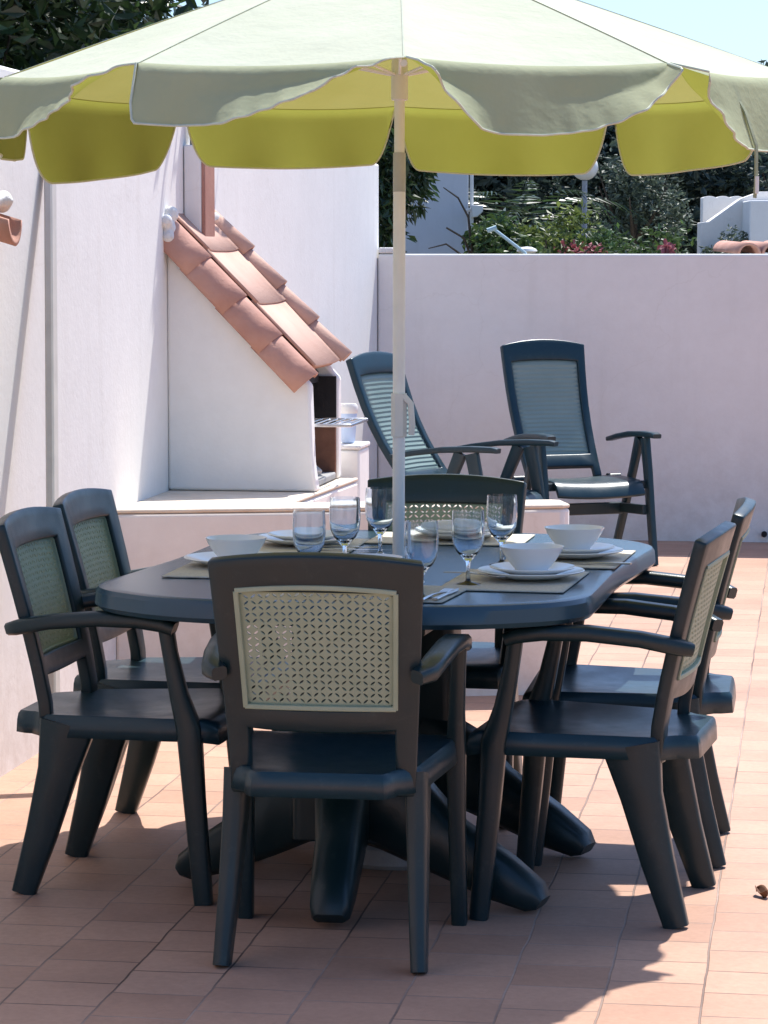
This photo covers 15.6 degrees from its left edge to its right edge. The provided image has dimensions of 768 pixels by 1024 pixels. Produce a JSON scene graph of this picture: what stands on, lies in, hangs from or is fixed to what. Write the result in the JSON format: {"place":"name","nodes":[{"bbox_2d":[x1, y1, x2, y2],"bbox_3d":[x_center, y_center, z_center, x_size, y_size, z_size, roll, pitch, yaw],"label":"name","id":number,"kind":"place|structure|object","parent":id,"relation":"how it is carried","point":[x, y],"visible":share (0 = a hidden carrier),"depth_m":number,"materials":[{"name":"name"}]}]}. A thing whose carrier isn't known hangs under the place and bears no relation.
{"place":"outdoors","nodes":[
{"label":"outdoors","id":0,"kind":"place"},
{"bbox_2d":[0,540,767,1023],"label":"terrace floor","id":1,"kind":"structure","parent":0,"point":[116,926],"depth_m":6.42,"materials":[{"name":"tile"}]},
{"bbox_2d":[44,180,59,693],"bbox_3d":[-0.990,-0.177,8.348,0.037,1.932,0.882,-1,5,-6],"label":"leaning pole","id":2,"kind":"object","parent":1,"relation":"on","point":[51,354],"visible":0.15,"depth_m":8.43,"materials":[{"name":"white plastic"}]},
{"bbox_2d":[0,507,261,905],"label":"garden chair","id":3,"kind":"object","parent":1,"relation":"on","point":[89,729],"visible":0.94,"depth_m":6.75,"materials":[{"name":"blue plastic"}]},
{"bbox_2d":[53,488,289,824],"bbox_3d":[-0.557,0.405,7.474,0.582,0.923,0.573,1,5,11],"label":"garden chair","id":4,"kind":"object","parent":1,"relation":"on","point":[95,534],"visible":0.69,"depth_m":7.55,"materials":[{"name":"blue plastic"}]},
{"bbox_2d":[201,552,471,972],"bbox_3d":[-0.110,0.520,6.211,0.573,0.923,0.582,1,5,8],"label":"garden chair","id":5,"kind":"object","parent":1,"relation":"on","point":[325,749],"visible":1,"depth_m":6.00,"materials":[{"name":"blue plastic"}]},
{"bbox_2d":[117,478,569,695],"bbox_3d":[-0.057,0.279,10.266,1.522,0.690,1.515,1,5,9],"label":"masonry bench","id":6,"kind":"object","parent":1,"relation":"on","point":[167,526],"visible":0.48,"depth_m":9.68,"materials":[{"name":"white paint"}]},
{"bbox_2d":[162,141,351,491],"bbox_3d":[-0.501,-0.848,10.614,0.661,1.488,0.795,1,5,9],"label":"brick barbecue","id":7,"kind":"object","parent":6,"relation":"on","point":[256,348],"visible":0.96,"depth_m":10.34,"materials":[{"name":"paint"}]},
{"bbox_2d":[316,465,321,475],"bbox_3d":[-0.313,-0.164,10.717,0.121,0.050,0.100,14,13,36],"label":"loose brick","id":8,"kind":"object","parent":7,"relation":"in","point":[319,471],"visible":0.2,"depth_m":10.71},
{"bbox_2d":[314,418,367,426],"bbox_3d":[-0.231,-0.339,10.579,0.286,0.012,0.400,1,5,9],"label":"grill rack","id":9,"kind":"object","parent":7,"relation":"in","point":[355,421],"visible":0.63,"depth_m":10.56,"materials":[{"name":"silver metal"}]},
{"bbox_2d":[338,441,369,501],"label":"masonry pier","id":10,"kind":"structure","parent":1,"relation":"on","point":[355,459],"depth_m":11.05,"materials":[{"name":"white paint"}]},
{"bbox_2d":[341,403,357,442],"bbox_3d":[-0.143,-0.353,11.144,0.080,0.156,0.080,1,5,9],"label":"plastic canister","id":11,"kind":"object","parent":10,"relation":"on","point":[349,410],"visible":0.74,"depth_m":11.12,"materials":[{"name":"white plastic"}]},
{"bbox_2d":[95,530,654,922],"bbox_3d":[0.022,0.502,7.190,1.205,0.747,1.708,1,5,13],"label":"dining table","id":12,"kind":"object","parent":1,"relation":"on","point":[342,833],"visible":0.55,"depth_m":6.62,"materials":[{"name":"plastic"}]},
{"bbox_2d":[161,561,208,577],"bbox_3d":[-0.360,0.141,7.012,0.300,0.004,0.430,1,5,9],"label":"placemat","id":13,"kind":"object","parent":12,"relation":"on","point":[193,569],"visible":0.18,"depth_m":6.92,"materials":[{"name":"fabric"}]},
{"bbox_2d":[184,551,272,563],"bbox_3d":[-0.375,0.120,7.060,0.260,0.018,0.260,0,5,0],"label":"dinner plate","id":14,"kind":"object","parent":13,"relation":"on","point":[203,557],"visible":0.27,"depth_m":7.10,"materials":[{"name":"white ceramic"}]},
{"bbox_2d":[205,534,266,556],"bbox_3d":[-0.373,0.094,7.062,0.155,0.060,0.155,0,5,0],"label":"soup bowl","id":15,"kind":"object","parent":14,"relation":"on","point":[229,544],"visible":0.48,"depth_m":7.01,"materials":[{"name":"white ceramic"}]},
{"bbox_2d":[259,538,369,552],"bbox_3d":[-0.220,0.092,7.540,0.300,0.004,0.430,1,5,9],"label":"placemat","id":16,"kind":"object","parent":12,"relation":"on","point":[267,546],"visible":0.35,"depth_m":7.50,"materials":[{"name":"fabric"}]},
{"bbox_2d":[260,533,337,544],"bbox_3d":[-0.215,0.074,7.568,0.260,0.018,0.260,0,5,0],"label":"dinner plate","id":17,"kind":"object","parent":16,"relation":"on","point":[281,541],"visible":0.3,"depth_m":7.49,"materials":[{"name":"white ceramic"}]},
{"bbox_2d":[267,530,333,540],"bbox_3d":[-0.211,0.066,7.564,0.208,0.018,0.208,0,5,0],"label":"side plate","id":18,"kind":"object","parent":17,"relation":"on","point":[287,535],"visible":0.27,"depth_m":7.59,"materials":[{"name":"white ceramic"}]},
{"bbox_2d":[323,545,377,547],"bbox_3d":[-0.107,0.092,7.460,0.195,0.007,0.022,1,5,15],"label":"fork","id":19,"kind":"object","parent":16,"relation":"on","point":[349,546],"visible":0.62,"depth_m":7.45,"materials":[{"name":"silver metal"}]},
{"bbox_2d":[322,548,383,549],"bbox_3d":[-0.088,0.099,7.398,0.215,0.005,0.018,1,5,8],"label":"knife","id":20,"kind":"object","parent":16,"relation":"on","point":[347,549],"visible":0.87,"depth_m":7.40,"materials":[{"name":"silver metal"}]},
{"bbox_2d":[329,496,360,552],"bbox_3d":[-0.098,0.053,7.004,0.079,0.179,0.079,0,5,0],"label":"wine glass","id":21,"kind":"object","parent":12,"relation":"on","point":[344,516],"visible":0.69,"depth_m":6.97,"materials":[{"name":"white"}]},
{"bbox_2d":[261,585,467,602],"bbox_3d":[-0.040,0.186,6.514,0.430,0.004,0.300,1,5,15],"label":"placemat","id":22,"kind":"object","parent":12,"relation":"on","point":[429,589],"visible":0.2,"depth_m":6.45,"materials":[{"name":"fabric"}]},
{"bbox_2d":[292,509,325,551],"bbox_3d":[-0.178,0.085,6.655,0.079,0.179,0.079,0,5,0],"label":"wine glass","id":23,"kind":"object","parent":22,"relation":"on","point":[309,529],"visible":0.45,"depth_m":6.62,"materials":[{"name":"white"}]},
{"bbox_2d":[404,519,438,598],"bbox_3d":[0.085,0.109,6.386,0.079,0.179,0.079,0,5,0],"label":"wine glass","id":24,"kind":"object","parent":22,"relation":"on","point":[421,540],"visible":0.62,"depth_m":6.35,"materials":[{"name":"white"}]},
{"bbox_2d":[423,588,453,599],"bbox_3d":[0.119,0.188,6.411,0.022,0.007,0.195,2,6,20],"label":"fork","id":25,"kind":"object","parent":22,"relation":"on","point":[439,592],"visible":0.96,"depth_m":6.42,"materials":[{"name":"silver metal"}]},
{"bbox_2d":[432,588,458,599],"bbox_3d":[0.146,0.188,6.426,0.018,0.005,0.215,1,5,16],"label":"knife","id":26,"kind":"object","parent":22,"relation":"on","point":[445,594],"visible":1,"depth_m":6.39,"materials":[{"name":"silver metal"}]},
{"bbox_2d":[365,487,392,553],"bbox_3d":[-0.010,0.027,7.293,0.079,0.179,0.079,0,5,0],"label":"wine glass","id":27,"kind":"object","parent":12,"relation":"on","point":[379,508],"visible":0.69,"depth_m":7.26,"materials":[{"name":"white"}]},
{"bbox_2d":[364,532,534,545],"bbox_3d":[0.185,0.074,7.739,0.430,0.004,0.300,1,5,10],"label":"placemat","id":28,"kind":"object","parent":12,"relation":"on","point":[488,540],"visible":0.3,"depth_m":7.68,"materials":[{"name":"fabric"}]},
{"bbox_2d":[438,532,490,539],"bbox_3d":[0.200,0.060,7.727,0.260,0.018,0.260,0,5,0],"label":"dinner plate","id":29,"kind":"object","parent":28,"relation":"on","point":[448,537],"visible":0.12,"depth_m":7.63,"materials":[{"name":"white ceramic"}]},
{"bbox_2d":[438,529,488,534],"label":"side plate","id":30,"kind":"object","parent":29,"relation":"on","point":[440,532],"visible":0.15,"depth_m":7.64,"materials":[{"name":"white ceramic"}]},
{"bbox_2d":[438,520,489,531],"bbox_3d":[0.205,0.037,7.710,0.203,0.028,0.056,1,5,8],"label":"soup bowl","id":31,"kind":"object","parent":30,"relation":"on","point":[444,525],"visible":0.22,"depth_m":7.70,"materials":[{"name":"white ceramic"}]},
{"bbox_2d":[440,569,588,592],"bbox_3d":[0.315,0.165,6.743,0.300,0.004,0.430,1,5,12],"label":"placemat","id":32,"kind":"object","parent":12,"relation":"on","point":[559,585],"visible":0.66,"depth_m":6.65,"materials":[{"name":"wicker"}]},
{"bbox_2d":[452,509,484,585],"bbox_3d":[0.200,0.085,6.655,0.079,0.179,0.079,0,5,0],"label":"wine glass","id":33,"kind":"object","parent":32,"relation":"on","point":[468,529],"visible":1,"depth_m":6.62,"materials":[{"name":"white"}]},
{"bbox_2d":[444,571,507,578],"bbox_3d":[0.224,0.151,6.743,0.196,0.009,0.038,4,7,40],"label":"spoon","id":34,"kind":"object","parent":32,"relation":"on","point":[499,577],"visible":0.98,"depth_m":6.72,"materials":[{"name":"silver metal"}]},
{"bbox_2d":[477,565,584,579],"bbox_3d":[0.355,0.147,6.766,0.260,0.018,0.260,0,5,0],"label":"dinner plate","id":35,"kind":"object","parent":32,"relation":"on","point":[488,569],"visible":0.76,"depth_m":6.69,"materials":[{"name":"white ceramic"}]},
{"bbox_2d":[490,562,575,574],"bbox_3d":[0.359,0.139,6.763,0.208,0.018,0.208,0,5,0],"label":"side plate","id":36,"kind":"object","parent":35,"relation":"on","point":[555,568],"visible":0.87,"depth_m":6.72,"materials":[{"name":"white ceramic"}]},
{"bbox_2d":[500,543,563,569],"bbox_3d":[0.357,0.113,6.767,0.155,0.060,0.155,0,5,0],"label":"soup bowl","id":37,"kind":"object","parent":36,"relation":"on","point":[531,556],"visible":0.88,"depth_m":6.72,"materials":[{"name":"white ceramic"}]},
{"bbox_2d":[504,550,635,568],"bbox_3d":[0.475,0.120,7.241,0.300,0.004,0.430,1,5,12],"label":"placemat","id":38,"kind":"object","parent":12,"relation":"on","point":[623,555],"visible":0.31,"depth_m":7.17,"materials":[{"name":"fabric"}]},
{"bbox_2d":[486,494,516,564],"bbox_3d":[0.298,0.046,7.083,0.079,0.179,0.079,0,5,0],"label":"wine glass","id":39,"kind":"object","parent":38,"relation":"on","point":[501,513],"visible":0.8,"depth_m":7.05,"materials":[{"name":"white"}]},
{"bbox_2d":[558,546,623,558],"bbox_3d":[0.490,0.104,7.239,0.260,0.018,0.260,0,5,0],"label":"dinner plate","id":40,"kind":"object","parent":38,"relation":"on","point":[596,555],"visible":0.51,"depth_m":7.15,"materials":[{"name":"white ceramic"}]},
{"bbox_2d":[548,542,614,553],"bbox_3d":[0.494,0.096,7.236,0.208,0.018,0.208,0,5,0],"label":"side plate","id":41,"kind":"object","parent":40,"relation":"on","point":[596,547],"visible":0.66,"depth_m":7.17,"materials":[{"name":"white ceramic"}]},
{"bbox_2d":[544,524,603,549],"bbox_3d":[0.492,0.069,7.240,0.155,0.060,0.155,0,5,0],"label":"soup bowl","id":42,"kind":"object","parent":41,"relation":"on","point":[575,537],"visible":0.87,"depth_m":7.19,"materials":[{"name":"white ceramic"}]},
{"bbox_2d":[555,561,630,564],"bbox_3d":[0.518,0.128,7.082,0.215,0.005,0.018,1,5,12],"label":"knife","id":43,"kind":"object","parent":38,"relation":"on","point":[624,563],"visible":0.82,"depth_m":7.07,"materials":[{"name":"silver metal"}]},
{"bbox_2d":[0,0,767,870],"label":"garden parasol","id":44,"kind":"object","parent":1,"relation":"on","point":[506,86],"visible":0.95,"depth_m":6.71,"materials":[{"name":"fabric"}]},
{"bbox_2d":[368,474,526,827],"bbox_3d":[0.131,0.373,7.813,0.573,0.923,0.582,1,5,11],"label":"garden chair","id":45,"kind":"object","parent":1,"relation":"on","point":[484,663],"visible":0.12,"depth_m":8.00,"materials":[{"name":"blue plastic"}]},
{"bbox_2d":[346,351,558,499],"bbox_3d":[0.300,-0.211,13.305,0.874,1.090,0.620,3,6,31],"label":"reclining chair","id":46,"kind":"object","parent":1,"relation":"on","point":[371,374],"visible":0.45,"depth_m":13.37,"materials":[{"name":"blue plastic"}]},
{"bbox_2d":[500,339,660,565],"bbox_3d":[0.949,-0.305,14.180,0.620,1.118,0.815,-2,6,-20],"label":"reclining chair","id":47,"kind":"object","parent":1,"relation":"on","point":[545,382],"visible":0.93,"depth_m":14.37,"materials":[{"name":"blue plastic"}]},
{"bbox_2d":[467,521,735,928],"bbox_3d":[0.531,0.480,6.648,0.582,0.923,0.573,1,5,15],"label":"garden chair","id":48,"kind":"object","parent":1,"relation":"on","point":[647,754],"visible":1,"depth_m":6.46,"materials":[{"name":"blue plastic"}]},
{"bbox_2d":[522,497,755,867],"bbox_3d":[0.667,0.423,7.269,0.582,0.923,0.573,1,5,8],"label":"garden chair","id":49,"kind":"object","parent":1,"relation":"on","point":[712,693],"visible":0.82,"depth_m":7.08,"materials":[{"name":"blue plastic"}]},
{"bbox_2d":[755,885,767,897],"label":"dry leaf","id":50,"kind":"object","parent":1,"relation":"on","point":[762,890],"visible":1,"depth_m":6.75,"materials":[{"name":"brown plant"}]},
{"bbox_2d":[141,0,767,64],"label":"sky","id":51,"kind":"structure","parent":0,"point":[737,27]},
{"bbox_2d":[713,240,767,253],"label":"shed roof","id":52,"kind":"structure","parent":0,"point":[747,246],"depth_m":15.89,"materials":[{"name":"ceramic"}]},
{"label":"garden ground","id":53,"kind":"structure","parent":0,"visible":0},
{"bbox_2d":[0,0,41,69],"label":"broadleaf tree","id":54,"kind":"object","parent":53,"relation":"on","point":[9,58],"visible":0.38,"depth_m":10.92,"materials":[{"name":"green plant"}]},
{"bbox_2d":[0,0,206,70],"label":"broadleaf tree","id":55,"kind":"object","parent":53,"relation":"on","point":[52,44],"visible":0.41,"depth_m":10.96,"materials":[{"name":"green plant"}]},
{"bbox_2d":[26,0,208,57],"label":"broadleaf tree","id":56,"kind":"object","parent":53,"relation":"on","point":[153,16],"visible":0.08,"depth_m":13.03,"materials":[{"name":"green plant"}]},
{"bbox_2d":[0,66,378,776],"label":"garden wall","id":57,"kind":"structure","parent":53,"relation":"on","point":[312,236],"depth_m":9.62,"materials":[{"name":"white paint"}]},
{"bbox_2d":[0,191,21,245],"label":"terracotta spout","id":58,"kind":"object","parent":57,"relation":"attached to","point":[10,230],"visible":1,"depth_m":8.08,"materials":[{"name":"orange ceramic"}]},
{"bbox_2d":[376,119,439,253],"bbox_3d":[0.022,-1.526,17.776,0.710,2.985,1.016,0,5,0],"label":"broadleaf tree","id":59,"kind":"object","parent":53,"relation":"on","point":[418,188],"visible":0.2,"depth_m":17.48,"materials":[{"name":"green plant"}]},
{"bbox_2d":[380,173,473,253],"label":"pale house","id":60,"kind":"structure","parent":53,"relation":"on","point":[430,229],"depth_m":19.89,"materials":[{"name":"white paint"}]},
{"bbox_2d":[466,205,482,217],"bbox_3d":[0.641,-2.129,19.819,0.116,0.089,0.100,0,5,0],"label":"floodlight","id":61,"kind":"object","parent":60,"relation":"attached to","point":[476,210],"visible":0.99,"depth_m":19.77,"materials":[{"name":"white plastic"}]},
{"bbox_2d":[461,209,542,253],"bbox_3d":[0.745,-1.102,18.967,0.658,1.922,0.690,4,6,35],"label":"garden bush","id":62,"kind":"object","parent":53,"relation":"on","point":[484,241],"visible":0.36,"depth_m":18.81,"materials":[{"name":"green plant"}]},
{"bbox_2d":[428,187,472,253],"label":"bare branches","id":63,"kind":"object","parent":62,"relation":"attached to","point":[470,250],"visible":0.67,"depth_m":18.90,"materials":[{"name":"green plant"}]},
{"bbox_2d":[486,225,526,253],"bbox_3d":[0.924,-1.415,17.946,0.538,0.841,0.032,0,5,0],"label":"garden tripod pole","id":64,"kind":"object","parent":53,"relation":"on","point":[494,229],"visible":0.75,"depth_m":17.91,"materials":[{"name":"white metal"}]},
{"bbox_2d":[517,247,536,253],"bbox_3d":[0.925,-0.921,18.192,0.136,1.600,0.136,0,5,0],"label":"white dish lamp","id":65,"kind":"object","parent":53,"relation":"on","point":[528,250],"visible":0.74,"depth_m":18.07,"materials":[{"name":"plastic"}]},
{"bbox_2d":[471,197,603,253],"bbox_3d":[1.109,-1.178,19.418,1.029,1.992,1.037,0,5,0],"label":"garden bush","id":66,"kind":"object","parent":53,"relation":"on","point":[541,241],"visible":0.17,"depth_m":19.29,"materials":[{"name":"green plant"}]},
{"bbox_2d":[468,140,618,253],"bbox_3d":[0.840,-2.398,24.303,2.250,3.535,2.057,-1,5,-15],"label":"evergreen tree","id":67,"kind":"object","parent":53,"relation":"on","point":[501,185],"visible":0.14,"depth_m":23.81,"materials":[{"name":"green plant"}]},
{"bbox_2d":[468,180,651,250],"bbox_3d":[1.096,-1.387,20.924,1.886,2.137,1.995,0,5,0],"label":"palm tree","id":68,"kind":"object","parent":53,"relation":"on","point":[525,209],"visible":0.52,"depth_m":20.74,"materials":[{"name":"green plant"}]},
{"bbox_2d":[378,247,767,541],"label":"boundary wall","id":69,"kind":"structure","parent":53,"relation":"on","point":[676,350],"depth_m":15.15,"materials":[{"name":"white paint"}]},
{"bbox_2d":[761,531,766,536],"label":"drain outlet","id":70,"kind":"object","parent":69,"relation":"attached to","point":[763,533],"visible":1,"depth_m":15.08,"materials":[{"name":"black plastic"}]},
{"bbox_2d":[553,239,607,253],"bbox_3d":[1.363,-1.051,19.589,0.418,1.707,0.276,-3,6,-30],"label":"flowering bush","id":71,"kind":"object","parent":53,"relation":"on","point":[576,249],"visible":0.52,"depth_m":19.53,"materials":[{"name":"pink plant"}]},
{"bbox_2d":[574,161,597,237],"bbox_3d":[1.495,-1.524,20.948,0.200,2.300,0.200,0,5,0],"label":"globe lamp","id":72,"kind":"object","parent":53,"relation":"on","point":[589,175],"visible":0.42,"depth_m":20.84,"materials":[{"name":"white plastic"}]},
{"bbox_2d":[539,222,650,253],"bbox_3d":[1.431,-1.152,19.999,0.867,1.833,0.881,3,6,27],"label":"garden bush","id":73,"kind":"object","parent":53,"relation":"on","point":[607,243],"visible":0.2,"depth_m":19.85,"materials":[{"name":"green plant"}]},
{"bbox_2d":[537,125,726,253],"bbox_3d":[2.035,-2.341,24.733,1.998,3.344,1.990,-5,7,-44],"label":"evergreen tree","id":74,"kind":"object","parent":53,"relation":"on","point":[685,177],"visible":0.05,"depth_m":24.41,"materials":[{"name":"green plant"}]},
{"bbox_2d":[581,143,696,251],"bbox_3d":[2.071,-1.802,22.931,0.906,2.597,1.042,0,5,0],"label":"rounded tree","id":75,"kind":"object","parent":53,"relation":"on","point":[632,194],"visible":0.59,"depth_m":22.77,"materials":[{"name":"green plant"}]},
{"bbox_2d":[587,219,696,253],"bbox_3d":[1.921,-1.313,21.559,1.043,1.870,1.061,0,5,0],"label":"garden bush","id":76,"kind":"object","parent":53,"relation":"on","point":[663,235],"visible":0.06,"depth_m":21.40,"materials":[{"name":"green plant"}]},
{"bbox_2d":[657,238,677,253],"bbox_3d":[1.990,-1.056,19.592,0.177,1.717,0.186,0,5,0],"label":"flowering bush","id":77,"kind":"object","parent":53,"relation":"on","point":[667,247],"visible":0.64,"depth_m":19.49,"materials":[{"name":"pink plant"}]},
{"bbox_2d":[637,151,767,253],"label":"evergreen tree","id":78,"kind":"object","parent":53,"relation":"on","point":[735,180],"visible":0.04,"depth_m":24.69,"materials":[{"name":"green plant"}]},
{"bbox_2d":[699,224,748,253],"bbox_3d":[2.425,-1.134,19.881,0.456,1.820,0.535,0,5,0],"label":"garden bush","id":79,"kind":"object","parent":53,"relation":"on","point":[729,236],"visible":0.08,"depth_m":19.74,"materials":[{"name":"green plant"}]},
{"bbox_2d":[697,192,767,253],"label":"white annexe","id":80,"kind":"structure","parent":53,"relation":"on","point":[748,214],"depth_m":20.09,"materials":[{"name":"white paint"}]},
{"bbox_2d":[740,59,767,196],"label":"evergreen tree","id":81,"kind":"object","parent":53,"relation":"on","point":[762,162],"visible":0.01,"depth_m":25.89,"materials":[{"name":"green plant"}]},
{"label":"side plate","id":82,"kind":"object","parent":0,"visible":0},
{"bbox_2d":[362,553,402,557],"bbox_3d":[-0.033,0.135,6.523,0.155,0.060,0.155,0,5,0],"label":"soup bowl","id":83,"kind":"object","parent":82,"relation":"on","point":[393,555],"visible":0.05,"depth_m":6.58,"materials":[{"name":"white ceramic"}]}
]}

